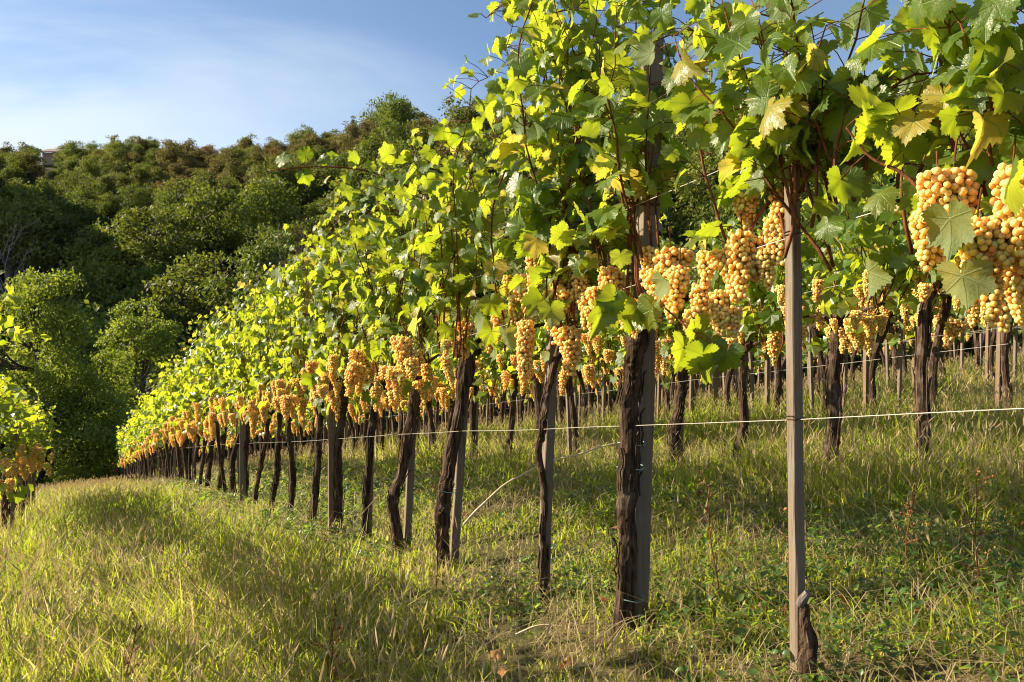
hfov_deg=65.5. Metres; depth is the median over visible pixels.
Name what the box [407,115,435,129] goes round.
bush
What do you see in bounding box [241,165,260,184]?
bush
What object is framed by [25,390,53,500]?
grape vine
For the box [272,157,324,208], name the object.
tree
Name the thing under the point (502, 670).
fallen leaves
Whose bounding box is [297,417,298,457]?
wooden stake
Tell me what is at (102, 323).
tree
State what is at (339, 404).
grape vine
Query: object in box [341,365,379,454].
grape vine
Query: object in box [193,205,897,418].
trellis wire
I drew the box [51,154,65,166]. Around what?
tree
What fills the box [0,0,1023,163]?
sky
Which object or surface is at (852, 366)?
grape vine
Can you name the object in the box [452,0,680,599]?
grape vine
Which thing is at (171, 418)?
grape vine
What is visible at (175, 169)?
bush
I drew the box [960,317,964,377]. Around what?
wooden stake
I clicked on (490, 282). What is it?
tree
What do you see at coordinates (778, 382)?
grape vine
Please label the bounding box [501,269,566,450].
grape vine
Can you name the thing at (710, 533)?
weed stalk
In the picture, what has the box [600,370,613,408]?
grape vine
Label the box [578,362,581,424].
wooden stake
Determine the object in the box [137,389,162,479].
grape vine
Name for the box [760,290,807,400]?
grape vine
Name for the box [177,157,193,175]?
bush
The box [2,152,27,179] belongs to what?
tree
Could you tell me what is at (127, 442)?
grape vine
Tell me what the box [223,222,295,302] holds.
tree
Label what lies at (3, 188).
tree
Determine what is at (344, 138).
bush
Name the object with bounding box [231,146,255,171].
tree
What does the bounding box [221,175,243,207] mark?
tree
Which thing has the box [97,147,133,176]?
tree
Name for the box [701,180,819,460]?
grape vine
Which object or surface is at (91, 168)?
tree
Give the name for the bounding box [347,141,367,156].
bush
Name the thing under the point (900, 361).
wooden stake
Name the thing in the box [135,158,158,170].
tree
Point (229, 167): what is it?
bush
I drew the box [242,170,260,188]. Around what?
bush
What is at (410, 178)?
tree
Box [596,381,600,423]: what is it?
wooden stake
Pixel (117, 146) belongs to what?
tree
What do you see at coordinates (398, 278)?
tree
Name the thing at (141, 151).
tree
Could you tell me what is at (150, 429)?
grape vine
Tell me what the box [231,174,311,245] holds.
tree
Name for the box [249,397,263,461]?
grape vine
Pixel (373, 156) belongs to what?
tree
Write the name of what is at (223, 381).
grape vine
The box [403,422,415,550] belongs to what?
wooden stake
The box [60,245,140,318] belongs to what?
tree
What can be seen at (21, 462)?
grape vine
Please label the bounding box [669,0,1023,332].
grape vine
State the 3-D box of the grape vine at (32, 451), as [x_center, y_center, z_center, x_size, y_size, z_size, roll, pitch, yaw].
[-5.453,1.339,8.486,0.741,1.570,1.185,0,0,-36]
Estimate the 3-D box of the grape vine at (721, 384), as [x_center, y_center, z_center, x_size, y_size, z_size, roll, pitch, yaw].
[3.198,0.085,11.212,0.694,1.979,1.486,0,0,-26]
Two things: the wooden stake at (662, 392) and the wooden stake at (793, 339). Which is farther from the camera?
the wooden stake at (662, 392)
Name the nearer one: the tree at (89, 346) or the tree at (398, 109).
the tree at (89, 346)
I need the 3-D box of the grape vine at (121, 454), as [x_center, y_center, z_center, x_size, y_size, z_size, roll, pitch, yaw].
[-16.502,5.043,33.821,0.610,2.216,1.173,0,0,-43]
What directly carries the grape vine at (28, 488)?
on the ground at (554, 641)
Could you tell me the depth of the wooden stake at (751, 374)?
8.24 m
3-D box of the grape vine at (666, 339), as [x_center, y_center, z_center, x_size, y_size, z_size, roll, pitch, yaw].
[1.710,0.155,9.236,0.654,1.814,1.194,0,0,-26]
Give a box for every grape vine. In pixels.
[0,270,51,458]
[0,374,35,434]
[0,382,28,491]
[0,382,30,503]
[0,390,37,498]
[0,424,7,435]
[1,397,38,533]
[1,399,43,515]
[15,389,47,509]
[16,402,51,514]
[23,402,60,485]
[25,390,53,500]
[25,402,49,501]
[114,439,121,481]
[115,435,123,478]
[116,425,128,481]
[116,441,123,476]
[117,426,130,477]
[121,429,131,480]
[123,429,133,481]
[124,420,134,478]
[126,412,141,479]
[126,421,137,476]
[128,421,139,480]
[130,403,143,474]
[130,409,147,478]
[131,404,149,480]
[134,392,150,480]
[135,388,156,479]
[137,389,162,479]
[137,400,153,480]
[140,404,156,479]
[146,390,164,478]
[147,402,161,462]
[148,379,178,479]
[148,387,171,480]
[148,397,175,482]
[149,389,170,480]
[157,355,202,483]
[159,362,187,476]
[159,369,202,479]
[169,355,206,485]
[173,347,207,489]
[173,366,202,480]
[178,334,217,489]
[186,318,226,492]
[190,314,234,493]
[199,428,207,467]
[205,295,264,495]
[206,285,297,503]
[206,443,215,467]
[207,440,225,467]
[209,286,271,497]
[219,424,231,462]
[226,414,235,461]
[228,421,250,447]
[237,244,314,517]
[240,262,311,510]
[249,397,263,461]
[249,432,253,460]
[252,399,273,450]
[254,224,353,522]
[256,400,274,458]
[264,408,282,458]
[269,397,285,453]
[270,145,427,533]
[270,410,296,457]
[282,411,306,460]
[291,386,311,455]
[292,394,314,457]
[296,418,308,447]
[300,186,425,542]
[302,385,325,424]
[311,390,327,427]
[323,154,514,555]
[335,374,368,454]
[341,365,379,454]
[347,420,359,438]
[348,336,398,451]
[358,401,364,437]
[374,55,515,569]
[378,333,408,449]
[381,332,434,436]
[385,407,397,438]
[390,398,398,435]
[408,342,455,448]
[420,406,427,431]
[420,408,433,428]
[422,287,485,440]
[423,390,440,430]
[431,305,515,460]
[432,337,453,419]
[439,402,449,426]
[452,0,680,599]
[474,285,544,457]
[477,336,518,426]
[479,349,508,427]
[479,390,485,424]
[483,389,501,421]
[493,386,509,401]
[497,390,509,420]
[500,310,544,427]
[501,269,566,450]
[519,381,532,419]
[529,268,623,464]
[540,0,910,634]
[543,319,572,426]
[561,331,618,428]
[576,375,593,414]
[576,383,591,410]
[578,380,600,402]
[580,236,671,391]
[589,333,624,418]
[599,328,657,367]
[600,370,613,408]
[600,382,616,406]
[655,207,742,469]
[657,288,689,421]
[665,228,726,410]
[666,365,675,407]
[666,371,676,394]
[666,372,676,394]
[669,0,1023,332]
[671,332,696,401]
[696,373,708,393]
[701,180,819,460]
[720,371,722,397]
[723,280,782,414]
[732,373,735,393]
[746,112,935,469]
[746,263,832,415]
[748,333,774,399]
[748,360,763,373]
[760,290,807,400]
[763,347,784,390]
[777,239,862,417]
[783,277,827,394]
[804,326,827,388]
[820,218,918,414]
[824,114,996,470]
[825,256,880,390]
[857,335,876,372]
[860,255,914,387]
[873,341,897,371]
[877,294,931,379]
[883,338,909,363]
[886,210,988,411]
[897,219,992,377]
[899,298,951,362]
[905,330,933,346]
[931,317,972,364]
[932,300,966,374]
[934,146,1023,323]
[947,308,985,372]
[954,333,971,362]
[956,315,992,361]
[958,189,1013,412]
[960,305,1014,382]
[1022,327,1023,367]
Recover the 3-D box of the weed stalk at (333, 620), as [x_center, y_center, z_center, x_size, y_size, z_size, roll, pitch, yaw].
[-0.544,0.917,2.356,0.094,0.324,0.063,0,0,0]
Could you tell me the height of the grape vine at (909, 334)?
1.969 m
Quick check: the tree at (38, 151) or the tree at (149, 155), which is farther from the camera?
the tree at (38, 151)
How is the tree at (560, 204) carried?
on the ground at (554, 641)
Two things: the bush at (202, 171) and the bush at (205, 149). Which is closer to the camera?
the bush at (202, 171)
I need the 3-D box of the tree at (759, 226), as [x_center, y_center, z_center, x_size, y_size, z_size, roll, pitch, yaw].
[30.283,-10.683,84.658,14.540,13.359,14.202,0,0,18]
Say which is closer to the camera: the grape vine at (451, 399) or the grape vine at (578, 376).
the grape vine at (578, 376)
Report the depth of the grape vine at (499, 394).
17.38 m
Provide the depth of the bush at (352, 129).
142.25 m
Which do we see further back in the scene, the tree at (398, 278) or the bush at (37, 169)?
the bush at (37, 169)
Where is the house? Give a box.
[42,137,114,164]
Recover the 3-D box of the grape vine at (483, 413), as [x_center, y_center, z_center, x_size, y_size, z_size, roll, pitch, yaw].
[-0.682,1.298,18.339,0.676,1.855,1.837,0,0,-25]
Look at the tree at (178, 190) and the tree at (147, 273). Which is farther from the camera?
the tree at (178, 190)
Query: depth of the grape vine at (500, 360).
7.86 m
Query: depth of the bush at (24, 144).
155.42 m
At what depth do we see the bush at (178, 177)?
126.44 m
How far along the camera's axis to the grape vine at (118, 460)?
34.29 m
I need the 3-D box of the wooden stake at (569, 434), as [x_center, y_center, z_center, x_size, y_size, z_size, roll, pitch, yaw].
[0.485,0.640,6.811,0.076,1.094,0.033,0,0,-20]
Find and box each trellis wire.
[133,408,1023,465]
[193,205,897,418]
[262,0,821,340]
[282,342,1020,435]
[346,0,878,301]
[352,75,936,333]
[423,326,1013,410]
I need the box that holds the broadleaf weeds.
[0,379,1023,681]
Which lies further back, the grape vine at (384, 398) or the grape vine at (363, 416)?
the grape vine at (363, 416)
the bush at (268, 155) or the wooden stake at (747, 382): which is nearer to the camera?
the wooden stake at (747, 382)
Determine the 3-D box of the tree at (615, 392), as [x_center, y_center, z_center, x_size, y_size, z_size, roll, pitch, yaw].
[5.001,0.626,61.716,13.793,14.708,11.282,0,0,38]
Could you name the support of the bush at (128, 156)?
on the ground at (554, 641)
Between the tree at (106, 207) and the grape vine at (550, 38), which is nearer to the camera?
the grape vine at (550, 38)
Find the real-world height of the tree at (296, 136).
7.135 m
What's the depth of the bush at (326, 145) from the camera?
134.64 m
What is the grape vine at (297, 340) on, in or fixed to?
on the ground at (554, 641)
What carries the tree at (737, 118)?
on the ground at (554, 641)
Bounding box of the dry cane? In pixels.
[463,442,617,524]
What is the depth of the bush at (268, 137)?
152.52 m
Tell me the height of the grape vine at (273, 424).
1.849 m
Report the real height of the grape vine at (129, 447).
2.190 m
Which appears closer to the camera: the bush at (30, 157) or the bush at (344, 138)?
the bush at (344, 138)
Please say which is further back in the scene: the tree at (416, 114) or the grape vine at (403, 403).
the tree at (416, 114)
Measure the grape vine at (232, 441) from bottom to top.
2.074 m
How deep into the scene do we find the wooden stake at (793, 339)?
1.89 m
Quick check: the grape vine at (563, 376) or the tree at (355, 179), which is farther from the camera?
the tree at (355, 179)
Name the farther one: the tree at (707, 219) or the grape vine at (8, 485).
the tree at (707, 219)
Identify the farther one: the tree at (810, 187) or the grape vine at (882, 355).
the tree at (810, 187)
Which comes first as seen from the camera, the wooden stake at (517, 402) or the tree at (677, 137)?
the wooden stake at (517, 402)
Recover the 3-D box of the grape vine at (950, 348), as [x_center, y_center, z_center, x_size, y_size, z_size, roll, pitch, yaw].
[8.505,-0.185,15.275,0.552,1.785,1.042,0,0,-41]
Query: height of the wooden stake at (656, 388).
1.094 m
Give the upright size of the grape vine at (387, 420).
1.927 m
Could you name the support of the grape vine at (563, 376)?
on the ground at (554, 641)
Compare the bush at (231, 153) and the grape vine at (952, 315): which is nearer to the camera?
the grape vine at (952, 315)
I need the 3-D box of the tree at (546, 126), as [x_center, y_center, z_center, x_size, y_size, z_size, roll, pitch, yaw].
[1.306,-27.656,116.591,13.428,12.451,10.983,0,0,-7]
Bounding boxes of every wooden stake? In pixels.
[10,426,17,532]
[18,475,22,517]
[26,472,30,508]
[32,471,34,504]
[173,433,176,478]
[173,453,174,479]
[181,446,184,478]
[192,441,194,479]
[235,413,239,494]
[270,436,271,455]
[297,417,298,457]
[323,417,325,453]
[327,304,334,533]
[344,417,346,450]
[355,404,357,453]
[368,383,374,537]
[375,411,378,455]
[389,413,390,436]
[398,398,401,446]
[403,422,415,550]
[417,409,419,453]
[423,410,424,434]
[428,397,431,448]
[434,395,435,425]
[445,404,447,429]
[450,389,469,563]
[475,377,478,445]
[486,388,488,426]
[516,392,518,429]
[527,392,529,419]
[539,326,558,590]
[539,359,543,405]
[555,388,557,422]
[565,386,571,463]
[574,371,577,418]
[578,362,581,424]
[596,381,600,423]
[602,370,605,421]
[655,376,656,403]
[656,342,660,418]
[661,380,663,404]
[678,303,684,462]
[689,375,693,412]
[708,383,711,397]
[714,365,717,408]
[718,367,719,399]
[722,372,725,409]
[746,366,748,397]
[748,340,753,406]
[757,357,760,393]
[764,347,769,408]
[764,355,764,395]
[783,165,805,681]
[807,317,814,417]
[807,357,808,386]
[842,313,848,413]
[863,297,868,413]
[885,340,889,388]
[897,315,902,406]
[912,327,916,387]
[953,340,955,359]
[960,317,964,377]
[979,318,982,366]
[985,322,990,381]
[995,325,1001,410]
[1012,323,1017,381]
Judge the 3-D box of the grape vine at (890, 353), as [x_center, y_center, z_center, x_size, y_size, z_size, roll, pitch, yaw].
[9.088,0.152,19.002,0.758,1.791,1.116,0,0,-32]
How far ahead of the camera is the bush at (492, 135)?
130.69 m
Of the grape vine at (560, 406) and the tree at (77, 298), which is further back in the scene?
the tree at (77, 298)
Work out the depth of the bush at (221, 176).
125.87 m
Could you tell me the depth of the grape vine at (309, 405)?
14.24 m
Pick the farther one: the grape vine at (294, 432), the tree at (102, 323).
the tree at (102, 323)
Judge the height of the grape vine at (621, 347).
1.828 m
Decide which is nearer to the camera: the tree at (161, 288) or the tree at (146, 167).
the tree at (161, 288)
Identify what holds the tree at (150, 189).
on the ground at (554, 641)
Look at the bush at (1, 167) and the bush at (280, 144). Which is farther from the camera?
the bush at (280, 144)
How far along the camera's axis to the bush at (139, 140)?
147.26 m
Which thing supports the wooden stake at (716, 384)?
on the ground at (554, 641)
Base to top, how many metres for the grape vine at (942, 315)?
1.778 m
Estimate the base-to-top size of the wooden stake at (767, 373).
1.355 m
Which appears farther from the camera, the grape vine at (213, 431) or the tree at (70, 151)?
the tree at (70, 151)
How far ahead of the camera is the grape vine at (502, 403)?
12.63 m
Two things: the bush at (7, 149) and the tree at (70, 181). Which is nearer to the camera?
the tree at (70, 181)
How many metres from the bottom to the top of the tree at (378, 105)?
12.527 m
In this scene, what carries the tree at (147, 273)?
on the ground at (554, 641)
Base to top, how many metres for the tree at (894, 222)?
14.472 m
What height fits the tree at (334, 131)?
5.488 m
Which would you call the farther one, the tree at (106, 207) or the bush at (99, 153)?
the bush at (99, 153)
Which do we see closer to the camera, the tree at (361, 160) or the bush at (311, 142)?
the tree at (361, 160)
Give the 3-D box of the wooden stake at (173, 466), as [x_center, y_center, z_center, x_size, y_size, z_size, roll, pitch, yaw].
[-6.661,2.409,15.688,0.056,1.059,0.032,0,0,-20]
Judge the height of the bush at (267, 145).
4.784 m
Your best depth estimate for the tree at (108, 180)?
123.14 m
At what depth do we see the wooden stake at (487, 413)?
13.16 m
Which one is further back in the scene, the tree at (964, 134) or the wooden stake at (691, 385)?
the tree at (964, 134)
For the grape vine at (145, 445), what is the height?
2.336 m
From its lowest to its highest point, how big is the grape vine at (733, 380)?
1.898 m
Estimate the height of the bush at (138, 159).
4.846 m
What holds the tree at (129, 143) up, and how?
on the ground at (554, 641)
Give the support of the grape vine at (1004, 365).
on the ground at (554, 641)
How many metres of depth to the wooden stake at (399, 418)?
10.75 m
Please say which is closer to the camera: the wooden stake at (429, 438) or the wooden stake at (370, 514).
the wooden stake at (370, 514)
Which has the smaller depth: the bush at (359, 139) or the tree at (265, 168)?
the tree at (265, 168)
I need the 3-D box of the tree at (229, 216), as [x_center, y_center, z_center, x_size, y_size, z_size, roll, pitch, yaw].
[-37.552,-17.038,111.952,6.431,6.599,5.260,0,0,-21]
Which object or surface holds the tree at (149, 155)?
on the ground at (554, 641)
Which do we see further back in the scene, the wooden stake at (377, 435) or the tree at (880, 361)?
the tree at (880, 361)
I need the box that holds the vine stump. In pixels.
[795,590,817,681]
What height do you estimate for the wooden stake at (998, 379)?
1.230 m
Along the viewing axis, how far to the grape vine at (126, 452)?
28.66 m
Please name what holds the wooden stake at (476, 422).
on the ground at (554, 641)
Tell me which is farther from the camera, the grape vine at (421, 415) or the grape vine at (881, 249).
the grape vine at (421, 415)
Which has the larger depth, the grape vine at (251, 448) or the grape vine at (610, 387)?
the grape vine at (251, 448)
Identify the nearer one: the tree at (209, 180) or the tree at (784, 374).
the tree at (784, 374)
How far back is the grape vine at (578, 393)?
18.68 m
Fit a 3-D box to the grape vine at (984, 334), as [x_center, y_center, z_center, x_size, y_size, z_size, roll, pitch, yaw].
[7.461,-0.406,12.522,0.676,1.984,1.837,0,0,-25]
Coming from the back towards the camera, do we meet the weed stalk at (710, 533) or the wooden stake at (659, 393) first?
the wooden stake at (659, 393)
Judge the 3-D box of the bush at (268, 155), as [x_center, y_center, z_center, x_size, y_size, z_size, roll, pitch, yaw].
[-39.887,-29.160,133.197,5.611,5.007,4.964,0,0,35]
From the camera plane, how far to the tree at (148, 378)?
59.06 m
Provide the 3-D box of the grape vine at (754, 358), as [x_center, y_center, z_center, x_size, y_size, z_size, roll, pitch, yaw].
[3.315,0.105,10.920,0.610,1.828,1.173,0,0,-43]
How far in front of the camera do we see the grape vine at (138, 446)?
21.85 m
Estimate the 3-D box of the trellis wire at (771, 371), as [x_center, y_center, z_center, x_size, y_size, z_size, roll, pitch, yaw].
[-3.541,1.769,14.400,0.015,3.852,27.246,0,0,-28]
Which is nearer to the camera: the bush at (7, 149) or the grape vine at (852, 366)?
the grape vine at (852, 366)
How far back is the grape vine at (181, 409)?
12.17 m
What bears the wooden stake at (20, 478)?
on the ground at (554, 641)
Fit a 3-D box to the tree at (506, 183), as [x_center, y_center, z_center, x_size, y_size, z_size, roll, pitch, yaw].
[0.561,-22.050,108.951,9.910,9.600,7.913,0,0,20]
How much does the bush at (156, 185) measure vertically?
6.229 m
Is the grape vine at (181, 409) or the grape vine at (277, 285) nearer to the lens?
the grape vine at (277, 285)
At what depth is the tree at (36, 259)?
99.71 m
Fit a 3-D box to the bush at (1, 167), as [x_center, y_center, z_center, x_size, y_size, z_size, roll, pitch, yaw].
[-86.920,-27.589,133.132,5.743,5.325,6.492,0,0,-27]
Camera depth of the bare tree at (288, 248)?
83.02 m
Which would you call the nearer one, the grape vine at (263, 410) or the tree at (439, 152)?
the grape vine at (263, 410)
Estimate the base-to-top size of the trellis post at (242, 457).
2.003 m
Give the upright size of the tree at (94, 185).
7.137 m
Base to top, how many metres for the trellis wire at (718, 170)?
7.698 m
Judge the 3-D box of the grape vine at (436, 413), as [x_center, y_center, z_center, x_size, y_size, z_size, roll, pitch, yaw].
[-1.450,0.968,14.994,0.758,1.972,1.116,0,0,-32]
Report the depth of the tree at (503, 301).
66.56 m
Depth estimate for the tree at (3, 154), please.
144.60 m
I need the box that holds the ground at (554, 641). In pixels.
[0,135,1023,681]
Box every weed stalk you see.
[124,608,145,681]
[310,593,341,681]
[326,616,350,681]
[428,441,445,591]
[697,470,722,600]
[778,532,807,614]
[890,476,922,574]
[958,467,995,596]
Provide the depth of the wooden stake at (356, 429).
12.47 m
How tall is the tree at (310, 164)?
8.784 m
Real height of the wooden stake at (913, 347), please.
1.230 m
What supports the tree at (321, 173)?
on the ground at (554, 641)
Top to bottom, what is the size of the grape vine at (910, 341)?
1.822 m
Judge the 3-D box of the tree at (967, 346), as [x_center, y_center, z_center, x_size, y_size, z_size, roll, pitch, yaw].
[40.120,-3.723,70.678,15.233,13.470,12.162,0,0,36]
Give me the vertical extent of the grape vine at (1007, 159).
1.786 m
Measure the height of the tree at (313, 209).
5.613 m
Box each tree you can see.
[0,154,13,172]
[0,161,29,185]
[0,179,19,212]
[0,180,68,279]
[0,195,76,298]
[0,196,22,229]
[0,201,49,337]
[0,266,142,501]
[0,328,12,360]
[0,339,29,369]
[0,353,109,472]
[2,152,12,163]
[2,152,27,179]
[7,177,23,197]
[10,177,61,203]
[12,292,165,477]
[16,254,146,353]
[18,145,48,164]
[19,186,60,215]
[27,370,156,489]
[43,211,110,265]
[47,167,65,179]
[49,173,66,191]
[49,182,86,212]
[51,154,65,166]
[52,144,68,161]
[52,167,92,194]
[52,190,113,237]
[53,162,65,171]
[53,218,127,287]
[57,197,83,220]
[59,140,86,163]
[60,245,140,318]
[61,156,81,177]
[63,171,82,184]
[65,153,83,167]
[68,173,115,216]
[74,154,104,183]
[79,140,101,158]
[79,307,161,371]
[80,201,202,287]
[90,191,124,223]
[93,169,131,198]
[93,294,195,477]
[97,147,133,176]
[98,134,129,157]
[98,156,112,169]
[99,208,147,245]
[103,158,127,179]
[104,139,136,161]
[110,181,152,220]
[112,160,151,195]
[116,259,229,369]
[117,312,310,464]
[119,259,171,310]
[123,136,141,156]
[131,144,146,160]
[131,183,156,206]
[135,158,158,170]
[140,164,154,183]
[141,136,160,151]
[143,141,163,157]
[144,187,193,232]
[145,148,160,165]
[145,176,211,246]
[148,166,170,189]
[148,179,186,203]
[150,248,241,327]
[154,180,249,276]
[156,145,184,164]
[183,168,225,218]
[184,259,266,356]
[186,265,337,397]
[210,171,247,219]
[220,197,255,239]
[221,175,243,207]
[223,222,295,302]
[224,221,294,282]
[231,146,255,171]
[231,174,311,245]
[238,158,257,181]
[243,153,303,213]
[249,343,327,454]
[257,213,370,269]
[266,220,318,267]
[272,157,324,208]
[284,122,317,146]
[288,150,318,191]
[292,160,351,206]
[297,177,378,247]
[303,196,340,228]
[310,143,331,168]
[312,219,376,269]
[313,252,403,337]
[314,150,367,191]
[326,272,451,439]
[328,129,341,148]
[335,164,398,224]
[348,116,434,179]
[348,154,376,182]
[354,90,414,133]
[357,151,389,179]
[365,137,427,197]
[366,216,421,272]
[368,91,412,133]
[375,134,413,172]
[379,160,450,231]
[382,117,444,172]
[395,259,487,298]
[406,105,429,126]
[418,91,489,171]
[430,123,477,183]
[437,142,490,190]
[454,126,535,219]
[465,96,495,134]
[469,294,508,328]
[470,196,515,256]
[476,241,523,296]
[479,199,547,302]
[483,107,560,169]
[505,167,537,184]
[507,284,618,417]
[557,203,614,266]
[613,174,678,236]
[614,242,697,298]
[615,190,711,277]
[661,141,741,232]
[662,131,707,210]
[664,256,757,398]
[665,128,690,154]
[672,200,743,279]
[684,191,764,249]
[730,110,744,124]
[745,192,851,251]
[748,352,861,388]
[758,179,814,228]
[801,214,890,380]
[819,152,905,224]
[842,181,902,234]
[848,297,931,374]
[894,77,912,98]
[898,132,972,202]
[930,337,1012,361]
[943,316,1022,356]
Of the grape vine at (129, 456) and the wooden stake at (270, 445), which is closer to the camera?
the wooden stake at (270, 445)
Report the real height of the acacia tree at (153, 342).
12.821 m
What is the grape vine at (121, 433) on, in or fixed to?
on the ground at (554, 641)
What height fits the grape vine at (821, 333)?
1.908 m
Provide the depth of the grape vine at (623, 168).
2.19 m
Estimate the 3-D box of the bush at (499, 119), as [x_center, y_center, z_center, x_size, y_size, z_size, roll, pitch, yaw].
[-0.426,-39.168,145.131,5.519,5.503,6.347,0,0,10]
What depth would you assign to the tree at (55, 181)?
129.57 m
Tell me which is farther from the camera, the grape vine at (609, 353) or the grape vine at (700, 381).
the grape vine at (700, 381)
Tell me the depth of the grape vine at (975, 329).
10.40 m
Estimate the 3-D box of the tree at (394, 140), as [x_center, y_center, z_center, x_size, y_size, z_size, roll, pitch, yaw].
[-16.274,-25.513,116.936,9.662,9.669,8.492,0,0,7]
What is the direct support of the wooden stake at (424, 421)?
on the ground at (554, 641)
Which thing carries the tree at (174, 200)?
on the ground at (554, 641)
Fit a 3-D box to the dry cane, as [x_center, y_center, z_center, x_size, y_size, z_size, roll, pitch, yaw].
[0.222,0.632,3.717,0.945,0.379,0.035,0,0,-19]
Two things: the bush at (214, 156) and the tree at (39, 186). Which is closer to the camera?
the tree at (39, 186)
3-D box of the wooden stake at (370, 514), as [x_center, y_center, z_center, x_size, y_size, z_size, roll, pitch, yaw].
[-0.863,0.753,4.874,0.059,1.132,0.036,0,0,-20]
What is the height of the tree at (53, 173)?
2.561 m
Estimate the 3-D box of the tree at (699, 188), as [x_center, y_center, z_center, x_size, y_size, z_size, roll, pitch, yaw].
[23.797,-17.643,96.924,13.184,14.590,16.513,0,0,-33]
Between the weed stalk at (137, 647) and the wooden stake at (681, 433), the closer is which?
the weed stalk at (137, 647)
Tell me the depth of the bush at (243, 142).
146.63 m
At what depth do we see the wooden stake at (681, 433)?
5.70 m
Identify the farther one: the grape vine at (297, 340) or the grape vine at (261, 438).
the grape vine at (261, 438)
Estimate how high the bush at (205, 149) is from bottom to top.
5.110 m
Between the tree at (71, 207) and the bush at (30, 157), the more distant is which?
the bush at (30, 157)
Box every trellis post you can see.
[239,322,245,504]
[615,37,663,623]
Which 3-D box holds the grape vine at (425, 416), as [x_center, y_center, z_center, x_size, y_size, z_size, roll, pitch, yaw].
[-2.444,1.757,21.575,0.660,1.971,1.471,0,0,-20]
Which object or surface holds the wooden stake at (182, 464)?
on the ground at (554, 641)
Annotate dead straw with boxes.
[0,362,1023,681]
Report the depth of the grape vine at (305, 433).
23.90 m
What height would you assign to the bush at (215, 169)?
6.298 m
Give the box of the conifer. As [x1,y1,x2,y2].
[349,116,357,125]
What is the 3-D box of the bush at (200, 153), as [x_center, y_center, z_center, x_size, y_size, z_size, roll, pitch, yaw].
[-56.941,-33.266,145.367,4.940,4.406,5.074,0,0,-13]
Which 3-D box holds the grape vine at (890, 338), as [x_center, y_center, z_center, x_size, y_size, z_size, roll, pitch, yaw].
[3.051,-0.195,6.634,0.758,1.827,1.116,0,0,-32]
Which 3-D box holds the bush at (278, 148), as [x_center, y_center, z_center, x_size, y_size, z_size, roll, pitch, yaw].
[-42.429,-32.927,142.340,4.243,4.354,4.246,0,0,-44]
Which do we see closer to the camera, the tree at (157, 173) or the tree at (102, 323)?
the tree at (102, 323)
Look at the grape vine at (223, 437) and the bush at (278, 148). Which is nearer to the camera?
the grape vine at (223, 437)
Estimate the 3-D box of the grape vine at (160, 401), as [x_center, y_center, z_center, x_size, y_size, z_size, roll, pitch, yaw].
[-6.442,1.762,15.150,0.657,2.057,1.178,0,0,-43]
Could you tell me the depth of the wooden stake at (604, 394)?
10.21 m
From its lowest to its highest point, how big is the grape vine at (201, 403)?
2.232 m
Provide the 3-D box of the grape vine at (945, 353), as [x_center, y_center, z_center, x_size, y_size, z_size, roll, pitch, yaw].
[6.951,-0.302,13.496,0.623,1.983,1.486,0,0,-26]
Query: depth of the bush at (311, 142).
136.49 m
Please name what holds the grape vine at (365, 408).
on the ground at (554, 641)
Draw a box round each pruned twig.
[345,497,376,536]
[515,624,561,635]
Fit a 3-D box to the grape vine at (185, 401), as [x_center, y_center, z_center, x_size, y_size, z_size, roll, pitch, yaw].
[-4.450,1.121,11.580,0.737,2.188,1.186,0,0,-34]
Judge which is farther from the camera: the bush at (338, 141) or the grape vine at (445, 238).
the bush at (338, 141)
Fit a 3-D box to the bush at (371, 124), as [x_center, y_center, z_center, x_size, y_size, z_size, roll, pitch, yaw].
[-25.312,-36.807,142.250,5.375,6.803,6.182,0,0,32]
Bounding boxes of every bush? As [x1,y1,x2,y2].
[0,141,17,162]
[0,164,9,185]
[15,151,42,173]
[17,140,40,156]
[27,161,48,181]
[40,174,50,184]
[87,149,103,166]
[122,151,145,166]
[122,151,146,172]
[125,136,155,154]
[151,176,183,198]
[152,137,190,173]
[162,140,185,161]
[163,160,184,179]
[164,172,187,191]
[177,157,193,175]
[178,138,199,153]
[179,166,197,180]
[182,150,202,166]
[190,146,210,164]
[192,154,216,173]
[194,167,213,181]
[201,145,217,156]
[207,151,242,182]
[209,152,220,159]
[213,169,231,186]
[215,144,243,170]
[215,161,243,186]
[236,133,263,153]
[237,148,268,168]
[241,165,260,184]
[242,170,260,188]
[247,144,267,163]
[259,152,277,172]
[262,136,274,156]
[262,139,277,152]
[263,146,282,160]
[268,139,287,150]
[286,138,301,155]
[287,140,317,164]
[301,131,315,142]
[301,133,332,162]
[313,144,330,154]
[319,131,331,137]
[327,133,345,152]
[330,133,360,163]
[332,131,354,158]
[341,120,360,139]
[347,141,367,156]
[353,117,382,137]
[354,128,368,145]
[356,115,372,133]
[367,122,390,146]
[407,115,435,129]
[425,115,445,127]
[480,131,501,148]
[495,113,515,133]
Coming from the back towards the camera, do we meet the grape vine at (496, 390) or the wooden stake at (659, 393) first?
the grape vine at (496, 390)
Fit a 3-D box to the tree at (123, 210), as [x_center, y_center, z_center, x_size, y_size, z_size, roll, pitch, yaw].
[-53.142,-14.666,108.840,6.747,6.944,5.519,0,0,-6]
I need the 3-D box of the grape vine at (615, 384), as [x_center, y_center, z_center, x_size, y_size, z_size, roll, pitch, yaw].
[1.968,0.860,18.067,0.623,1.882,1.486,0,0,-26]
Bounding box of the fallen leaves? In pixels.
[108,406,1023,678]

